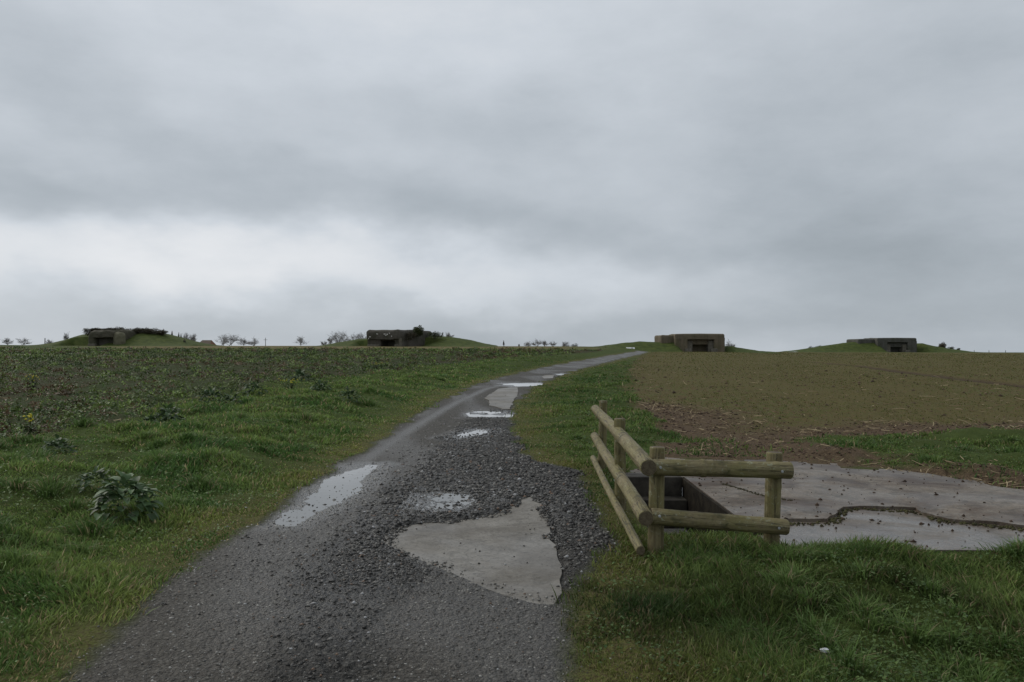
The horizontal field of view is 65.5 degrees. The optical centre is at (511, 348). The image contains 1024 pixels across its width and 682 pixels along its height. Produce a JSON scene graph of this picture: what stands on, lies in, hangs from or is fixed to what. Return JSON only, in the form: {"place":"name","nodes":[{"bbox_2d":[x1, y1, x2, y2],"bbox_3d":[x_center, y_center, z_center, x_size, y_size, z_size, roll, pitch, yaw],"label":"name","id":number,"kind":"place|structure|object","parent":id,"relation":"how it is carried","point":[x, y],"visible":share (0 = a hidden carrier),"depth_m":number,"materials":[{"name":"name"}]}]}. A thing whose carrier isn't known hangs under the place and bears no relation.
{"place":"outdoors","nodes":[
{"label":"outdoors","id":0,"kind":"place"},
{"bbox_2d":[0,346,604,441],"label":"field","id":1,"kind":"structure","parent":0,"point":[176,368],"depth_m":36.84,"materials":[{"name":"green plant"}]},
{"bbox_2d":[25,374,39,389],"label":"flowering weed","id":2,"kind":"object","parent":1,"relation":"on","point":[33,386],"visible":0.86,"depth_m":26.47,"materials":[{"name":"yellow plant"}]},
{"bbox_2d":[368,361,383,368],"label":"flowering weed","id":3,"kind":"object","parent":1,"relation":"on","point":[376,366],"visible":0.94,"depth_m":48.10,"materials":[{"name":"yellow plant"}]},
{"bbox_2d":[66,351,646,681],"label":"road","id":4,"kind":"structure","parent":0,"point":[554,649],"depth_m":5.06,"materials":[{"name":"grey gravel"}]},
{"bbox_2d":[275,465,377,526],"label":"puddle","id":5,"kind":"object","parent":4,"relation":"on","point":[346,484],"visible":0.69,"depth_m":9.07,"materials":[{"name":"grey liquid"}]},
{"bbox_2d":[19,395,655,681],"bbox_3d":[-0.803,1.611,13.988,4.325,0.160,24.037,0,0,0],"label":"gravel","id":6,"kind":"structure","parent":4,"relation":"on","point":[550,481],"depth_m":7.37,"materials":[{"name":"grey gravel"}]},
{"bbox_2d":[415,492,475,509],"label":"puddle","id":7,"kind":"object","parent":4,"relation":"on","point":[455,498],"visible":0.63,"depth_m":8.65,"materials":[{"name":"grey liquid"}]},
{"bbox_2d":[382,496,561,604],"bbox_3d":[-0.426,1.682,7.060,1.607,0.060,3.850,0,0,0],"label":"concrete patch","id":8,"kind":"object","parent":4,"relation":"on","point":[491,539],"visible":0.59,"depth_m":6.51,"materials":[{"name":"grey concrete"}]},
{"bbox_2d":[457,429,486,437],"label":"puddle","id":9,"kind":"object","parent":4,"relation":"on","point":[480,432],"visible":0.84,"depth_m":15.14,"materials":[{"name":"grey liquid"}]},
{"bbox_2d":[466,411,512,416],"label":"puddle","id":10,"kind":"object","parent":4,"relation":"on","point":[478,415],"visible":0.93,"depth_m":18.91,"materials":[{"name":"grey liquid"}]},
{"bbox_2d":[484,387,517,409],"bbox_3d":[-0.318,1.572,26.024,1.117,0.139,10.557,0,0,0],"label":"concrete patch","id":11,"kind":"object","parent":4,"relation":"on","point":[498,398],"visible":0.82,"depth_m":25.10,"materials":[{"name":"grey concrete"}]},
{"bbox_2d":[503,383,542,385],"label":"puddle","id":12,"kind":"object","parent":4,"relation":"on","point":[525,384],"visible":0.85,"depth_m":33.19,"materials":[{"name":"grey liquid"}]},
{"bbox_2d":[542,375,553,378],"bbox_3d":[1.795,1.455,40.070,0.599,0.095,4.085,0,0,4],"label":"concrete patch","id":13,"kind":"object","parent":4,"relation":"on","point":[547,376],"visible":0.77,"depth_m":40.28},
{"bbox_2d":[0,345,1023,681],"bbox_3d":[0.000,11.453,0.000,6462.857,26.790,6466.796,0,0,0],"label":"ground","id":14,"kind":"structure","parent":0,"point":[98,637],"depth_m":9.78,"materials":[{"name":"green plant"}]},
{"bbox_2d":[2,338,13,344],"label":"bare tree","id":15,"kind":"object","parent":14,"relation":"on","point":[3,341],"visible":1,"depth_m":299.43,"materials":[{"name":"grey plant"}]},
{"bbox_2d":[17,338,30,344],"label":"bare tree","id":16,"kind":"object","parent":14,"relation":"on","point":[23,342],"visible":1,"depth_m":319.60,"materials":[{"name":"grey plant"}]},
{"bbox_2d":[21,413,37,436],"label":"flowering weed","id":17,"kind":"object","parent":14,"relation":"on","point":[31,428],"visible":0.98,"depth_m":13.10,"materials":[{"name":"yellow plant"}]},
{"bbox_2d":[40,434,77,454],"bbox_3d":[-6.407,1.377,11.225,0.492,0.361,0.512,0,0,0],"label":"leafy weed","id":18,"kind":"object","parent":14,"relation":"on","point":[57,441],"visible":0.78,"depth_m":11.18,"materials":[{"name":"green plant"}]},
{"bbox_2d":[74,465,111,492],"bbox_3d":[-4.394,1.388,8.370,0.426,0.298,0.441,0,0,-20],"label":"leafy weed","id":19,"kind":"object","parent":14,"relation":"on","point":[95,471],"visible":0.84,"depth_m":8.34,"materials":[{"name":"green plant"}]},
{"bbox_2d":[14,333,221,345],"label":"grass mound","id":20,"kind":"object","parent":14,"relation":"on","point":[144,339],"depth_m":196.85,"materials":[{"name":"green plant"}]},
{"bbox_2d":[82,328,90,335],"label":"bush","id":21,"kind":"object","parent":20,"relation":"on","point":[86,330],"visible":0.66,"depth_m":195.48,"materials":[{"name":"green plant"}]},
{"bbox_2d":[88,329,137,345],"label":"casemate bunker","id":22,"kind":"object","parent":20,"relation":"on","point":[103,337],"visible":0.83,"depth_m":191.33,"materials":[{"name":"concrete"}]},
{"bbox_2d":[130,327,140,332],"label":"bush","id":23,"kind":"object","parent":20,"relation":"on","point":[135,330],"visible":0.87,"depth_m":200.00,"materials":[{"name":"green plant"}]},
{"bbox_2d":[138,327,150,333],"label":"bush","id":24,"kind":"object","parent":20,"relation":"on","point":[141,330],"visible":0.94,"depth_m":200.21,"materials":[{"name":"green plant"}]},
{"bbox_2d":[143,327,159,333],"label":"bush","id":25,"kind":"object","parent":20,"relation":"on","point":[153,330],"visible":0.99,"depth_m":200.13,"materials":[{"name":"green plant"}]},
{"bbox_2d":[156,330,167,334],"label":"bush","id":26,"kind":"object","parent":20,"relation":"on","point":[161,332],"visible":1,"depth_m":200.55,"materials":[{"name":"green plant"}]},
{"bbox_2d":[87,469,163,525],"bbox_3d":[-3.643,1.416,7.521,0.693,0.540,0.638,0,0,-31],"label":"leafy weed","id":27,"kind":"object","parent":14,"relation":"on","point":[135,486],"visible":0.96,"depth_m":7.44,"materials":[{"name":"green plant"}]},
{"bbox_2d":[137,413,162,422],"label":"leafy weed","id":28,"kind":"object","parent":14,"relation":"on","point":[150,417],"visible":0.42,"depth_m":14.50,"materials":[{"name":"green plant"}]},
{"bbox_2d":[150,403,184,421],"bbox_3d":[-6.498,1.286,14.969,0.683,0.522,0.736,0,0,-31],"label":"leafy weed","id":29,"kind":"object","parent":14,"relation":"on","point":[164,414],"visible":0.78,"depth_m":14.95,"materials":[{"name":"green plant"}]},
{"bbox_2d":[189,334,196,340],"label":"bare tree","id":30,"kind":"object","parent":14,"relation":"on","point":[193,337],"visible":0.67,"depth_m":261.83,"materials":[{"name":"grey plant"}]},
{"bbox_2d":[201,340,215,344],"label":"hut","id":31,"kind":"object","parent":14,"relation":"on","point":[208,341],"visible":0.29,"depth_m":231.32,"materials":[{"name":"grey brick"}]},
{"bbox_2d":[196,386,226,402],"bbox_3d":[-7.952,1.289,21.149,0.827,0.581,0.910,0,0,0],"label":"leafy weed","id":32,"kind":"object","parent":14,"relation":"on","point":[206,391],"visible":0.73,"depth_m":21.12,"materials":[{"name":"green plant"}]},
{"bbox_2d":[216,335,229,345],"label":"bare tree","id":33,"kind":"object","parent":14,"relation":"on","point":[224,339],"visible":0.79,"depth_m":329.97,"materials":[{"name":"grey plant"}]},
{"bbox_2d":[221,333,239,345],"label":"bare tree","id":34,"kind":"object","parent":14,"relation":"on","point":[231,343],"visible":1,"depth_m":324.74,"materials":[{"name":"grey plant"}]},
{"bbox_2d":[218,388,243,404],"bbox_3d":[-6.532,1.183,18.649,0.693,0.525,0.694,0,0,0],"label":"leafy weed","id":35,"kind":"object","parent":14,"relation":"on","point":[228,398],"visible":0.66,"depth_m":18.59,"materials":[{"name":"green plant"}]},
{"bbox_2d":[237,338,251,344],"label":"bare tree","id":36,"kind":"object","parent":14,"relation":"on","point":[244,342],"visible":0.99,"depth_m":328.89,"materials":[{"name":"grey plant"}]},
{"bbox_2d":[248,338,258,345],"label":"bare tree","id":37,"kind":"object","parent":14,"relation":"on","point":[253,343],"visible":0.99,"depth_m":324.60,"materials":[{"name":"grey plant"}]},
{"bbox_2d":[242,381,267,396],"bbox_3d":[-7.799,1.278,24.238,0.860,0.559,0.841,0,0,-30],"label":"leafy weed","id":38,"kind":"object","parent":14,"relation":"on","point":[252,386],"visible":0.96,"depth_m":24.11,"materials":[{"name":"green plant"}]},
{"bbox_2d":[278,378,303,388],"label":"flowering weed","id":39,"kind":"object","parent":14,"relation":"on","point":[288,386],"visible":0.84,"depth_m":26.24,"materials":[{"name":"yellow plant"}]},
{"bbox_2d":[288,369,311,381],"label":"leafy weed","id":40,"kind":"object","parent":14,"relation":"on","point":[299,373],"visible":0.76,"depth_m":32.01,"materials":[{"name":"green plant"}]},
{"bbox_2d":[296,336,308,344],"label":"bare tree","id":41,"kind":"object","parent":14,"relation":"on","point":[300,340],"visible":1,"depth_m":319.83,"materials":[{"name":"grey plant"}]},
{"bbox_2d":[310,379,331,391],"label":"leafy weed","id":42,"kind":"object","parent":14,"relation":"on","point":[317,384],"visible":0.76,"depth_m":25.03,"materials":[{"name":"green plant"}]},
{"bbox_2d":[329,330,348,342],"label":"bare tree","id":43,"kind":"object","parent":14,"relation":"on","point":[339,338],"visible":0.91,"depth_m":289.18,"materials":[{"name":"grey plant"}]},
{"bbox_2d":[337,386,360,403],"bbox_3d":[-4.279,1.235,20.715,0.692,0.518,0.808,0,0,0],"label":"leafy weed","id":44,"kind":"object","parent":14,"relation":"on","point":[348,392],"visible":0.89,"depth_m":20.70,"materials":[{"name":"green plant"}]},
{"bbox_2d":[344,332,365,340],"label":"bare tree","id":45,"kind":"object","parent":14,"relation":"on","point":[355,336],"visible":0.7,"depth_m":291.94,"materials":[{"name":"grey plant"}]},
{"bbox_2d":[320,336,496,346],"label":"grass mound","id":46,"kind":"object","parent":14,"relation":"on","point":[446,341],"depth_m":196.20,"materials":[{"name":"green plant"}]},
{"bbox_2d":[366,329,430,346],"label":"casemate bunker","id":47,"kind":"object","parent":46,"relation":"on","point":[396,338],"visible":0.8,"depth_m":190.63,"materials":[{"name":"concrete"}]},
{"bbox_2d":[405,332,417,339],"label":"bush","id":48,"kind":"object","parent":47,"relation":"on","point":[413,335],"visible":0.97,"depth_m":190.22,"materials":[{"name":"green plant"}]},
{"bbox_2d":[413,325,423,336],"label":"bush","id":49,"kind":"object","parent":47,"relation":"on","point":[419,330],"visible":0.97,"depth_m":192.64,"materials":[{"name":"green plant"}]},
{"bbox_2d":[427,331,443,338],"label":"bush","id":50,"kind":"object","parent":46,"relation":"on","point":[434,335],"visible":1,"depth_m":196.71,"materials":[{"name":"green plant"}]},
{"bbox_2d":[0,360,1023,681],"bbox_3d":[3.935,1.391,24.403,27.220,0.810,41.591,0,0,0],"label":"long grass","id":51,"kind":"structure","parent":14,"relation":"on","point":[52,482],"depth_m":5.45,"materials":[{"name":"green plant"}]},
{"bbox_2d":[0,368,1023,486],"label":"straw","id":52,"kind":"object","parent":14,"relation":"on","point":[846,431],"visible":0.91,"depth_m":16.19,"materials":[{"name":"beige plant"}]},
{"bbox_2d":[593,341,783,353],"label":"grass mound","id":53,"kind":"object","parent":14,"relation":"on","point":[652,346],"depth_m":187.77,"materials":[{"name":"green plant"}]},
{"bbox_2d":[654,334,724,351],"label":"casemate bunker","id":54,"kind":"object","parent":53,"relation":"on","point":[700,342],"visible":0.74,"depth_m":188.11,"materials":[{"name":"concrete"}]},
{"bbox_2d":[590,400,793,554],"bbox_3d":[1.568,1.298,8.490,1.223,1.208,4.723,0,0,0],"label":"log fence","id":55,"kind":"object","parent":14,"relation":"on","point":[657,467],"visible":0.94,"depth_m":6.27,"materials":[{"name":"brown wood"}]},
{"bbox_2d":[626,473,763,535],"bbox_3d":[1.725,2.778,8.625,1.170,2.344,3.250,0,0,0],"label":"sunken stairwell","id":56,"kind":"object","parent":14,"relation":"on","point":[683,494],"visible":0.05,"depth_m":9.66,"materials":[{"name":"concrete"}]},
{"bbox_2d":[630,457,1023,527],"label":"concrete slab","id":57,"kind":"structure","parent":14,"relation":"on","point":[1003,506],"depth_m":8.76,"materials":[{"name":"grey concrete"}]},
{"bbox_2d":[781,342,995,352],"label":"grass mound","id":58,"kind":"object","parent":14,"relation":"on","point":[862,347],"depth_m":247.09,"materials":[{"name":"green plant"}]},
{"bbox_2d":[846,338,916,351],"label":"casemate bunker","id":59,"kind":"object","parent":58,"relation":"on","point":[898,344],"visible":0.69,"depth_m":247.19,"materials":[{"name":"grey concrete"}]},
{"bbox_2d":[938,342,946,347],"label":"bush","id":60,"kind":"object","parent":58,"relation":"on","point":[944,345],"visible":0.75,"depth_m":251.34,"materials":[{"name":"green plant"}]},
{"bbox_2d":[757,509,1023,551],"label":"concrete slab","id":61,"kind":"structure","parent":14,"relation":"on","point":[903,525],"depth_m":7.12,"materials":[{"name":"grey concrete"}]},
{"bbox_2d":[0,0,1023,351],"label":"sky","id":62,"kind":"structure","parent":0,"point":[763,175],"materials":[{"name":"grey"}]},
{"bbox_2d":[613,352,1023,446],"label":"field","id":63,"kind":"structure","parent":0,"point":[831,415],"depth_m":29.16,"materials":[{"name":"brown soil"}]},
{"bbox_2d":[622,362,1023,547],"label":"soil clods","id":64,"kind":"object","parent":63,"relation":"on","point":[833,520],"visible":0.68,"depth_m":13.47,"materials":[{"name":"brown soil"}]},
{"bbox_2d":[627,351,1023,445],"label":"seedlings","id":65,"kind":"object","parent":63,"relation":"on","point":[885,359],"visible":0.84,"depth_m":44.69,"materials":[{"name":"green plant"}]}
]}

